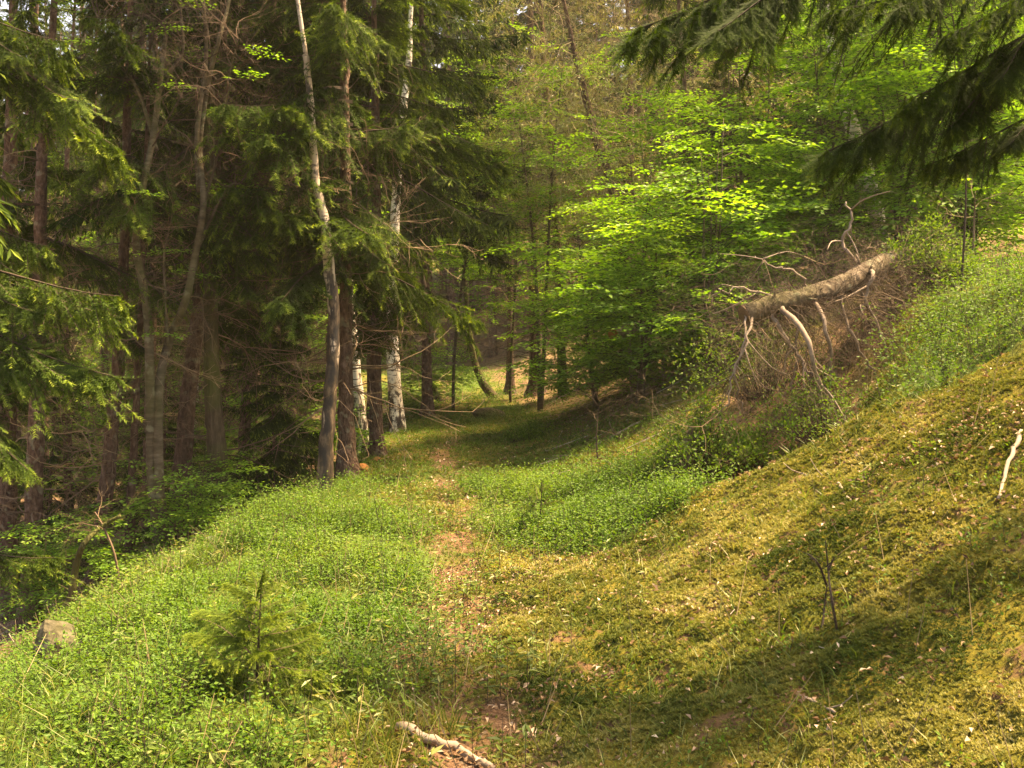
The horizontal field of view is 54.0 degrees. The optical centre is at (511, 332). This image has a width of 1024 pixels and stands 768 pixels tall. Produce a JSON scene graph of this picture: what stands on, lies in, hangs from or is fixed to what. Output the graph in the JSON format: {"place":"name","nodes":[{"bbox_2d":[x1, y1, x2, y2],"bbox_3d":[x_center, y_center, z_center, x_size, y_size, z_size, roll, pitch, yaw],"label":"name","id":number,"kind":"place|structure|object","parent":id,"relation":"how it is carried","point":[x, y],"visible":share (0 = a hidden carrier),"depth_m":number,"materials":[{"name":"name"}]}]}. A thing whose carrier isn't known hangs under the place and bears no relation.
{"place":"outdoors","nodes":[
{"label":"outdoors","id":0,"kind":"place"},
{"bbox_2d":[0,0,740,189],"label":"sky","id":1,"kind":"structure","parent":0,"point":[5,5],"materials":[{"name":"white"}]},
{"bbox_2d":[0,182,1023,767],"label":"ground","id":2,"kind":"structure","parent":0,"point":[992,668],"depth_m":4.53,"materials":[{"name":"green plant"}]},
{"bbox_2d":[33,619,77,681],"bbox_3d":[-2.284,1.609,5.021,0.204,0.370,0.204,0,0,-30],"label":"mossy stone","id":3,"kind":"object","parent":2,"relation":"on","point":[51,626],"visible":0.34,"depth_m":4.97,"materials":[{"name":"grey stone"}]},
{"bbox_2d":[16,311,112,591],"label":"young spruce","id":4,"kind":"object","parent":2,"relation":"on","point":[52,459],"visible":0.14,"depth_m":14.85,"materials":[{"name":"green plant"}]},
{"bbox_2d":[0,0,129,624],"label":"spruce","id":5,"kind":"object","parent":2,"relation":"on","point":[17,144],"visible":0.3,"depth_m":11.91,"materials":[{"name":"green plant"}]},
{"bbox_2d":[0,0,134,496],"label":"spruce","id":6,"kind":"object","parent":2,"relation":"on","point":[62,156],"visible":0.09,"depth_m":22.41,"materials":[{"name":"green plant"}]},
{"bbox_2d":[0,18,145,606],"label":"spruce","id":7,"kind":"object","parent":2,"relation":"on","point":[42,364],"visible":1,"depth_m":7.27,"materials":[{"name":"green plant"}]},
{"bbox_2d":[17,1,140,580],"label":"dead spruce","id":8,"kind":"object","parent":2,"relation":"on","point":[66,162],"visible":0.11,"depth_m":14.95,"materials":[{"name":"brown plant"}]},
{"bbox_2d":[0,498,158,622],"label":"beech","id":9,"kind":"object","parent":2,"relation":"on","point":[109,562],"visible":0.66,"depth_m":9.12,"materials":[{"name":"green plant"}]},
{"bbox_2d":[20,328,142,512],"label":"beech","id":10,"kind":"object","parent":2,"relation":"on","point":[79,475],"visible":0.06,"depth_m":21.90,"materials":[{"name":"green plant"}]},
{"bbox_2d":[52,18,136,462],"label":"spruce","id":11,"kind":"object","parent":2,"relation":"on","point":[88,159],"visible":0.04,"depth_m":34.26,"materials":[{"name":"green plant"}]},
{"bbox_2d":[46,485,143,584],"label":"bare sapling","id":12,"kind":"object","parent":2,"relation":"on","point":[112,547],"visible":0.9,"depth_m":7.69,"materials":[{"name":"brown wood"}]},
{"bbox_2d":[0,0,198,635],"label":"spruce","id":13,"kind":"object","parent":2,"relation":"on","point":[33,506],"visible":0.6,"depth_m":9.94,"materials":[{"name":"green plant"}]},
{"bbox_2d":[53,40,159,548],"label":"dead spruce","id":14,"kind":"object","parent":2,"relation":"on","point":[104,357],"visible":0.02,"depth_m":17.88,"materials":[{"name":"brown plant"}]},
{"bbox_2d":[59,476,171,619],"bbox_3d":[-3.075,1.725,7.642,0.978,1.203,0.470,0,0,-31],"label":"snag","id":15,"kind":"object","parent":2,"relation":"on","point":[78,558],"visible":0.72,"depth_m":7.63,"materials":[{"name":"brown plant"}]},
{"bbox_2d":[17,353,236,544],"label":"beech","id":16,"kind":"object","parent":2,"relation":"on","point":[89,475],"visible":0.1,"depth_m":14.88,"materials":[{"name":"green plant"}]},
{"bbox_2d":[41,0,235,579],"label":"spruce","id":17,"kind":"object","parent":2,"relation":"on","point":[133,445],"visible":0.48,"depth_m":10.28,"materials":[{"name":"green plant"}]},
{"bbox_2d":[44,30,240,566],"bbox_3d":[-4.895,-1.947,13.317,2.592,10.951,2.380,0,0,38],"label":"dead spruce","id":18,"kind":"object","parent":2,"relation":"on","point":[144,478],"visible":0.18,"depth_m":13.43,"materials":[{"name":"brown plant"}]},
{"bbox_2d":[2,0,286,613],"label":"spruce","id":19,"kind":"object","parent":2,"relation":"on","point":[126,49],"visible":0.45,"depth_m":10.18,"materials":[{"name":"green plant"}]},
{"bbox_2d":[76,270,231,558],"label":"young spruce","id":20,"kind":"object","parent":2,"relation":"on","point":[171,429],"visible":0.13,"depth_m":13.95,"materials":[{"name":"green plant"}]},
{"bbox_2d":[47,153,270,441],"bbox_3d":[-6.709,0.170,19.040,5.010,7.387,4.074,0,0,-31],"label":"beech","id":21,"kind":"object","parent":2,"relation":"on","point":[115,241],"visible":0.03,"depth_m":18.31,"materials":[{"name":"green plant"}]},
{"bbox_2d":[26,0,336,564],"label":"spruce","id":22,"kind":"object","parent":2,"relation":"on","point":[154,445],"visible":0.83,"depth_m":9.74,"materials":[{"name":"green plant"}]},
{"bbox_2d":[91,442,276,557],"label":"beech","id":23,"kind":"object","parent":2,"relation":"on","point":[182,513],"visible":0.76,"depth_m":9.81,"materials":[{"name":"green plant"}]},
{"bbox_2d":[42,0,338,532],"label":"spruce","id":24,"kind":"object","parent":2,"relation":"on","point":[215,439],"visible":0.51,"depth_m":10.49,"materials":[{"name":"green plant"}]},
{"bbox_2d":[44,0,368,548],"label":"spruce","id":25,"kind":"object","parent":2,"relation":"on","point":[240,319],"visible":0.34,"depth_m":10.91,"materials":[{"name":"green plant"}]},
{"bbox_2d":[100,0,339,524],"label":"spruce","id":26,"kind":"object","parent":2,"relation":"on","point":[140,125],"visible":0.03,"depth_m":16.07,"materials":[{"name":"green plant"}]},
{"bbox_2d":[133,0,323,488],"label":"spruce","id":27,"kind":"object","parent":2,"relation":"on","point":[304,336],"visible":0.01,"depth_m":17.64,"materials":[{"name":"green plant"}]},
{"bbox_2d":[130,0,368,503],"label":"spruce","id":28,"kind":"object","parent":2,"relation":"on","point":[242,422],"visible":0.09,"depth_m":12.44,"materials":[{"name":"green plant"}]},
{"bbox_2d":[157,0,354,477],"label":"dead spruce","id":29,"kind":"object","parent":2,"relation":"on","point":[238,345],"visible":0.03,"depth_m":14.42,"materials":[{"name":"brown wood"}]},
{"bbox_2d":[176,283,338,460],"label":"beech","id":30,"kind":"object","parent":2,"relation":"on","point":[302,408],"visible":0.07,"depth_m":18.12,"materials":[{"name":"green plant"}]},
{"bbox_2d":[191,211,335,521],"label":"young spruce","id":31,"kind":"object","parent":2,"relation":"on","point":[265,430],"visible":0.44,"depth_m":11.79,"materials":[{"name":"green plant"}]},
{"bbox_2d":[0,464,529,767],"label":"bilberry carpet","id":32,"kind":"object","parent":2,"relation":"on","point":[178,587],"visible":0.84,"depth_m":4.98,"materials":[{"name":"green plant"}]},
{"bbox_2d":[163,569,372,733],"bbox_3d":[-1.064,1.283,4.180,0.897,0.629,0.736,0,0,44],"label":"spruce seedling","id":33,"kind":"object","parent":2,"relation":"on","point":[258,654],"visible":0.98,"depth_m":4.11,"materials":[{"name":"green plant"}]},
{"bbox_2d":[136,98,402,469],"bbox_3d":[-3.868,-0.677,16.058,4.454,6.566,3.621,0,0,26],"label":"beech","id":34,"kind":"object","parent":2,"relation":"on","point":[323,317],"visible":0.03,"depth_m":15.94,"materials":[{"name":"green plant"}]},
{"bbox_2d":[164,378,390,497],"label":"beech","id":35,"kind":"object","parent":2,"relation":"on","point":[307,422],"visible":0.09,"depth_m":13.25,"materials":[{"name":"green plant"}]},
{"bbox_2d":[203,1,369,458],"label":"dead spruce","id":36,"kind":"object","parent":2,"relation":"on","point":[291,359],"visible":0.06,"depth_m":16.47,"materials":[{"name":"brown wood"}]},
{"bbox_2d":[296,0,339,491],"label":"birch","id":37,"kind":"object","parent":2,"relation":"on","point":[326,453],"visible":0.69,"depth_m":10.15,"materials":[{"name":"grey plant"}]},
{"bbox_2d":[154,0,491,479],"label":"spruce","id":38,"kind":"object","parent":2,"relation":"on","point":[353,234],"visible":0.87,"depth_m":10.76,"materials":[{"name":"green plant"}]},
{"bbox_2d":[228,0,437,449],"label":"spruce","id":39,"kind":"object","parent":2,"relation":"on","point":[415,45],"visible":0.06,"depth_m":17.88,"materials":[{"name":"green plant"}]},
{"bbox_2d":[332,0,413,455],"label":"birch","id":40,"kind":"object","parent":2,"relation":"on","point":[357,379],"visible":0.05,"depth_m":13.91,"materials":[{"name":"white plant"}]},
{"bbox_2d":[307,0,443,429],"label":"spruce","id":41,"kind":"object","parent":2,"relation":"on","point":[417,60],"visible":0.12,"depth_m":17.94,"materials":[{"name":"green plant"}]},
{"bbox_2d":[240,0,515,457],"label":"spruce","id":42,"kind":"object","parent":2,"relation":"on","point":[458,154],"visible":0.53,"depth_m":13.17,"materials":[{"name":"green plant"}]},
{"bbox_2d":[386,2,412,432],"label":"birch","id":43,"kind":"object","parent":2,"relation":"on","point":[395,418],"visible":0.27,"depth_m":16.42,"materials":[{"name":"white plant"}]},
{"bbox_2d":[383,2,486,369],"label":"spruce","id":44,"kind":"object","parent":2,"relation":"on","point":[442,106],"visible":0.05,"depth_m":42.91,"materials":[{"name":"green plant"}]},
{"bbox_2d":[381,336,492,414],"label":"beech","id":45,"kind":"object","parent":2,"relation":"on","point":[446,377],"visible":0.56,"depth_m":20.75,"materials":[{"name":"green plant"}]},
{"bbox_2d":[354,0,533,417],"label":"spruce","id":46,"kind":"object","parent":2,"relation":"on","point":[450,182],"visible":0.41,"depth_m":18.92,"materials":[{"name":"green plant"}]},
{"bbox_2d":[395,721,495,767],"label":"fallen branch","id":47,"kind":"object","parent":2,"relation":"on","point":[485,763],"visible":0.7,"depth_m":3.79,"materials":[{"name":"brown wood"}]},
{"bbox_2d":[389,50,527,397],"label":"tree","id":48,"kind":"object","parent":2,"relation":"on","point":[482,386],"visible":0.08,"depth_m":23.95,"materials":[{"name":"green plant"}]},
{"bbox_2d":[418,1,504,366],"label":"spruce","id":49,"kind":"object","parent":2,"relation":"on","point":[450,338],"visible":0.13,"depth_m":45.84,"materials":[{"name":"green plant"}]},
{"bbox_2d":[384,104,576,410],"bbox_3d":[-0.899,-1.313,20.359,4.667,6.274,3.998,0,0,-35],"label":"beech","id":50,"kind":"object","parent":2,"relation":"on","point":[458,308],"visible":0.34,"depth_m":20.06,"materials":[{"name":"green plant"}]},
{"bbox_2d":[444,7,528,357],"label":"spruce","id":51,"kind":"object","parent":2,"relation":"on","point":[494,340],"visible":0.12,"depth_m":46.84,"materials":[{"name":"green plant"}]},
{"bbox_2d":[0,321,1013,767],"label":"woodland herbs","id":52,"kind":"object","parent":2,"relation":"on","point":[532,653],"visible":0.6,"depth_m":4.75,"materials":[{"name":"green plant"}]},
{"bbox_2d":[453,0,563,393],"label":"spruce","id":53,"kind":"object","parent":2,"relation":"on","point":[506,387],"visible":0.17,"depth_m":24.95,"materials":[{"name":"green plant"}]},
{"bbox_2d":[0,251,1023,767],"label":"moss carpet","id":54,"kind":"object","parent":2,"relation":"on","point":[770,673],"visible":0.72,"depth_m":4.36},
{"bbox_2d":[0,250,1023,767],"bbox_3d":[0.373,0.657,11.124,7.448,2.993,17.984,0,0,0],"label":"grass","id":55,"kind":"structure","parent":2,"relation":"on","point":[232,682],"depth_m":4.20,"materials":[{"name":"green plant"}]},
{"bbox_2d":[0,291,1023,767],"bbox_3d":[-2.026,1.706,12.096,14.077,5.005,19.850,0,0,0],"label":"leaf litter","id":56,"kind":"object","parent":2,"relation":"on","point":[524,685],"visible":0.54,"depth_m":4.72,"materials":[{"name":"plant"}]},
{"bbox_2d":[430,120,593,402],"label":"beech","id":57,"kind":"object","parent":2,"relation":"on","point":[511,352],"visible":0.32,"depth_m":21.30,"materials":[{"name":"green plant"}]},
{"bbox_2d":[0,272,1023,767],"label":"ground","id":58,"kind":"structure","parent":2,"relation":"on","point":[538,464],"depth_m":10.97,"materials":[{"name":"green plant"}]},
{"bbox_2d":[442,0,601,397],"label":"spruce","id":59,"kind":"object","parent":2,"relation":"on","point":[531,337],"visible":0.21,"depth_m":22.92,"materials":[{"name":"green plant"}]},
{"bbox_2d":[500,412,567,443],"bbox_3d":[0.253,1.376,13.941,0.850,0.546,0.862,0,0,-34],"label":"bilberry bush","id":60,"kind":"object","parent":2,"relation":"on","point":[532,430],"visible":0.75,"depth_m":13.88,"materials":[{"name":"green plant"}]},
{"bbox_2d":[458,0,618,344],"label":"spruce","id":61,"kind":"object","parent":2,"relation":"on","point":[520,17],"visible":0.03,"depth_m":44.88,"materials":[{"name":"green plant"}]},
{"bbox_2d":[517,480,562,528],"bbox_3d":[0.243,1.313,7.503,0.370,0.447,0.421,0,0,-40],"label":"spruce seedling","id":62,"kind":"object","parent":2,"relation":"on","point":[539,496],"visible":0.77,"depth_m":7.47,"materials":[{"name":"green plant"}]},
{"bbox_2d":[441,0,647,394],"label":"larch","id":63,"kind":"object","parent":2,"relation":"on","point":[540,49],"visible":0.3,"depth_m":20.87,"materials":[{"name":"green plant"}]},
{"bbox_2d":[442,21,661,411],"bbox_3d":[0.491,-2.033,18.961,4.074,7.387,5.010,0,0,-15],"label":"beech","id":64,"kind":"object","parent":2,"relation":"on","point":[540,401],"visible":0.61,"depth_m":18.58,"materials":[{"name":"green plant"}]},
{"bbox_2d":[526,0,602,306],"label":"spruce","id":65,"kind":"object","parent":2,"relation":"on","point":[569,283],"visible":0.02,"depth_m":47.95,"materials":[{"name":"green plant"}]},
{"bbox_2d":[441,427,736,564],"bbox_3d":[0.310,1.169,8.521,2.238,0.926,4.805,0,0,-23],"label":"bilberry patch","id":66,"kind":"object","parent":2,"relation":"on","point":[592,483],"visible":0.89,"depth_m":7.38,"materials":[{"name":"green plant"}]},
{"bbox_2d":[552,0,625,306],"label":"spruce","id":67,"kind":"object","parent":2,"relation":"on","point":[591,34],"visible":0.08,"depth_m":42.56,"materials":[{"name":"green plant"}]},
{"bbox_2d":[480,228,704,410],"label":"beech","id":68,"kind":"object","parent":2,"relation":"on","point":[548,319],"visible":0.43,"depth_m":14.80,"materials":[{"name":"green plant"}]},
{"bbox_2d":[468,0,719,370],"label":"larch","id":69,"kind":"object","parent":2,"relation":"on","point":[588,107],"visible":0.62,"depth_m":17.91,"materials":[{"name":"green plant"}]},
{"bbox_2d":[563,0,658,313],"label":"spruce","id":70,"kind":"object","parent":2,"relation":"on","point":[605,103],"visible":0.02,"depth_m":45.33,"materials":[{"name":"green plant"}]},
{"bbox_2d":[566,93,680,385],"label":"young spruce","id":71,"kind":"object","parent":2,"relation":"on","point":[625,168],"visible":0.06,"depth_m":20.78,"materials":[{"name":"green plant"}]},
{"bbox_2d":[493,176,761,402],"bbox_3d":[1.411,-0.404,12.462,3.427,2.991,3.365,0,0,-7],"label":"beech","id":72,"kind":"object","parent":2,"relation":"on","point":[587,364],"visible":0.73,"depth_m":12.18,"materials":[{"name":"green plant"}]},
{"bbox_2d":[525,0,732,289],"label":"larch","id":73,"kind":"object","parent":2,"relation":"on","point":[630,82],"visible":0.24,"depth_m":19.96,"materials":[{"name":"green plant"}]},
{"bbox_2d":[588,0,671,269],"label":"spruce","id":74,"kind":"object","parent":2,"relation":"on","point":[635,27],"visible":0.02,"depth_m":51.60,"materials":[{"name":"green plant"}]},
{"bbox_2d":[608,315,673,398],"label":"sapling","id":75,"kind":"object","parent":2,"relation":"on","point":[620,334],"visible":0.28,"depth_m":13.75,"materials":[{"name":"green plant"}]},
{"bbox_2d":[529,99,781,380],"bbox_3d":[2.223,-1.232,15.331,4.052,4.559,4.422,0,0,14],"label":"beech","id":76,"kind":"object","parent":2,"relation":"on","point":[613,214],"visible":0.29,"depth_m":15.35,"materials":[{"name":"green plant"}]},
{"bbox_2d":[608,1,707,204],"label":"spruce","id":77,"kind":"object","parent":2,"relation":"on","point":[638,87],"visible":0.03,"depth_m":46.74,"materials":[{"name":"green plant"}]},
{"bbox_2d":[665,426,695,479],"bbox_3d":[1.311,0.966,7.885,0.301,0.495,0.307,0,0,-27],"label":"rotten stump","id":78,"kind":"object","parent":2,"relation":"on","point":[686,439],"visible":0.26,"depth_m":7.80,"materials":[{"name":"green plant"}]},
{"bbox_2d":[604,0,757,365],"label":"spruce","id":79,"kind":"object","parent":2,"relation":"on","point":[663,5],"visible":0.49,"depth_m":14.97,"materials":[{"name":"green plant"}]},
{"bbox_2d":[645,0,735,267],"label":"spruce","id":80,"kind":"object","parent":2,"relation":"on","point":[681,121],"visible":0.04,"depth_m":45.32,"materials":[{"name":"green plant"}]},
{"bbox_2d":[553,118,854,368],"bbox_3d":[2.417,-0.931,11.367,3.575,3.178,3.641,0,0,-43],"label":"beech","id":81,"kind":"object","parent":2,"relation":"on","point":[648,313],"visible":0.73,"depth_m":11.35,"materials":[{"name":"green plant"}]},
{"bbox_2d":[639,381,775,485],"bbox_3d":[1.602,0.798,7.801,1.144,0.848,0.935,0,0,-23],"label":"bilberry bush","id":82,"kind":"object","parent":2,"relation":"on","point":[702,435],"visible":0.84,"depth_m":7.71,"materials":[{"name":"green plant"}]},
{"bbox_2d":[624,0,817,257],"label":"larch","id":83,"kind":"object","parent":2,"relation":"on","point":[748,104],"visible":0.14,"depth_m":18.95,"materials":[{"name":"green plant"}]},
{"bbox_2d":[658,0,788,190],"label":"spruce","id":84,"kind":"object","parent":2,"relation":"on","point":[692,75],"visible":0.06,"depth_m":43.00,"materials":[{"name":"green plant"}]},
{"bbox_2d":[664,58,783,366],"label":"young spruce","id":85,"kind":"object","parent":2,"relation":"on","point":[708,85],"visible":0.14,"depth_m":16.90,"materials":[{"name":"green plant"}]},
{"bbox_2d":[690,415,803,475],"bbox_3d":[1.861,0.881,7.873,0.969,0.484,0.763,0,0,-23],"label":"bilberry bush","id":86,"kind":"object","parent":2,"relation":"on","point":[760,446],"visible":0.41,"depth_m":7.78,"materials":[{"name":"green plant"}]},
{"bbox_2d":[600,0,904,333],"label":"beech","id":87,"kind":"object","parent":2,"relation":"on","point":[728,113],"visible":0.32,"depth_m":13.91,"materials":[{"name":"green plant"}]},
{"bbox_2d":[662,315,850,399],"bbox_3d":[2.175,0.139,8.891,1.682,0.908,1.160,0,0,0],"label":"bilberry bush","id":88,"kind":"object","parent":2,"relation":"on","point":[740,378],"visible":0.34,"depth_m":8.86,"materials":[{"name":"green plant"}]},
{"bbox_2d":[745,34,820,267],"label":"spruce","id":89,"kind":"object","parent":2,"relation":"on","point":[782,74],"visible":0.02,"depth_m":38.78,"materials":[{"name":"green plant"}]},
{"bbox_2d":[741,0,844,265],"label":"spruce","id":90,"kind":"object","parent":2,"relation":"on","point":[787,79],"visible":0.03,"depth_m":34.61,"materials":[{"name":"green plant"}]},
{"bbox_2d":[747,355,868,451],"bbox_3d":[2.460,0.548,7.603,1.344,0.759,1.096,0,0,0],"label":"bilberry bush","id":91,"kind":"object","parent":2,"relation":"on","point":[803,437],"visible":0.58,"depth_m":7.60,"materials":[{"name":"green plant"}]},
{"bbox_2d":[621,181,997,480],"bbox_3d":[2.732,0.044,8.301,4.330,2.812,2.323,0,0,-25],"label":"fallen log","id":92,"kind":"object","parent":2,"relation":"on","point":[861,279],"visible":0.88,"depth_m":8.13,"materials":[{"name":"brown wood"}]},
{"bbox_2d":[601,0,1023,210],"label":"spruce","id":93,"kind":"object","parent":2,"relation":"on","point":[993,85],"visible":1,"depth_m":4.03,"materials":[{"name":"green plant"}]},
{"bbox_2d":[771,528,877,629],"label":"bare sapling","id":94,"kind":"object","parent":2,"relation":"on","point":[829,565],"visible":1,"depth_m":3.91,"materials":[{"name":"brown wood"}]},
{"bbox_2d":[781,0,887,235],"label":"spruce","id":95,"kind":"object","parent":2,"relation":"on","point":[829,121],"visible":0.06,"depth_m":32.74,"materials":[{"name":"green plant"}]},
{"bbox_2d":[673,0,995,259],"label":"beech","id":96,"kind":"object","parent":2,"relation":"on","point":[880,122],"visible":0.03,"depth_m":16.04,"materials":[{"name":"green plant"}]},
{"bbox_2d":[679,0,1008,296],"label":"beech","id":97,"kind":"object","parent":2,"relation":"on","point":[819,112],"visible":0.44,"depth_m":12.41,"materials":[{"name":"green plant"}]},
{"bbox_2d":[826,5,888,285],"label":"birch","id":98,"kind":"object","parent":2,"relation":"on","point":[855,129],"visible":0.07,"depth_m":13.91,"materials":[{"name":"grey plant"}]},
{"bbox_2d":[710,0,1023,280],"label":"beech","id":99,"kind":"object","parent":2,"relation":"on","point":[876,82],"visible":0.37,"depth_m":12.01,"materials":[{"name":"green plant"}]},
{"bbox_2d":[759,0,1023,247],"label":"beech","id":100,"kind":"object","parent":2,"relation":"on","point":[938,142],"visible":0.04,"depth_m":16.84,"materials":[{"name":"green plant"}]},
{"bbox_2d":[771,0,1023,262],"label":"beech","id":101,"kind":"object","parent":2,"relation":"on","point":[997,198],"visible":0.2,"depth_m":12.28,"materials":[{"name":"green plant"}]},
{"bbox_2d":[780,0,1023,253],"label":"beech","id":102,"kind":"object","parent":2,"relation":"on","point":[971,4],"visible":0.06,"depth_m":14.01,"materials":[{"name":"green plant"}]},
{"bbox_2d":[828,227,1023,404],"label":"bilberry bank","id":103,"kind":"structure","parent":2,"relation":"on","point":[1012,269],"depth_m":7.04,"materials":[{"name":"green plant"}]},
{"bbox_2d":[873,211,994,286],"bbox_3d":[3.789,-0.752,9.105,1.123,0.704,0.797,0,0,0],"label":"bilberry bush","id":104,"kind":"object","parent":2,"relation":"on","point":[951,266],"visible":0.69,"depth_m":9.03,"materials":[{"name":"green plant"}]},
{"bbox_2d":[933,42,1001,290],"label":"maple sapling","id":105,"kind":"object","parent":2,"relation":"on","point":[964,235],"visible":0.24,"depth_m":8.29,"materials":[{"name":"plant"}]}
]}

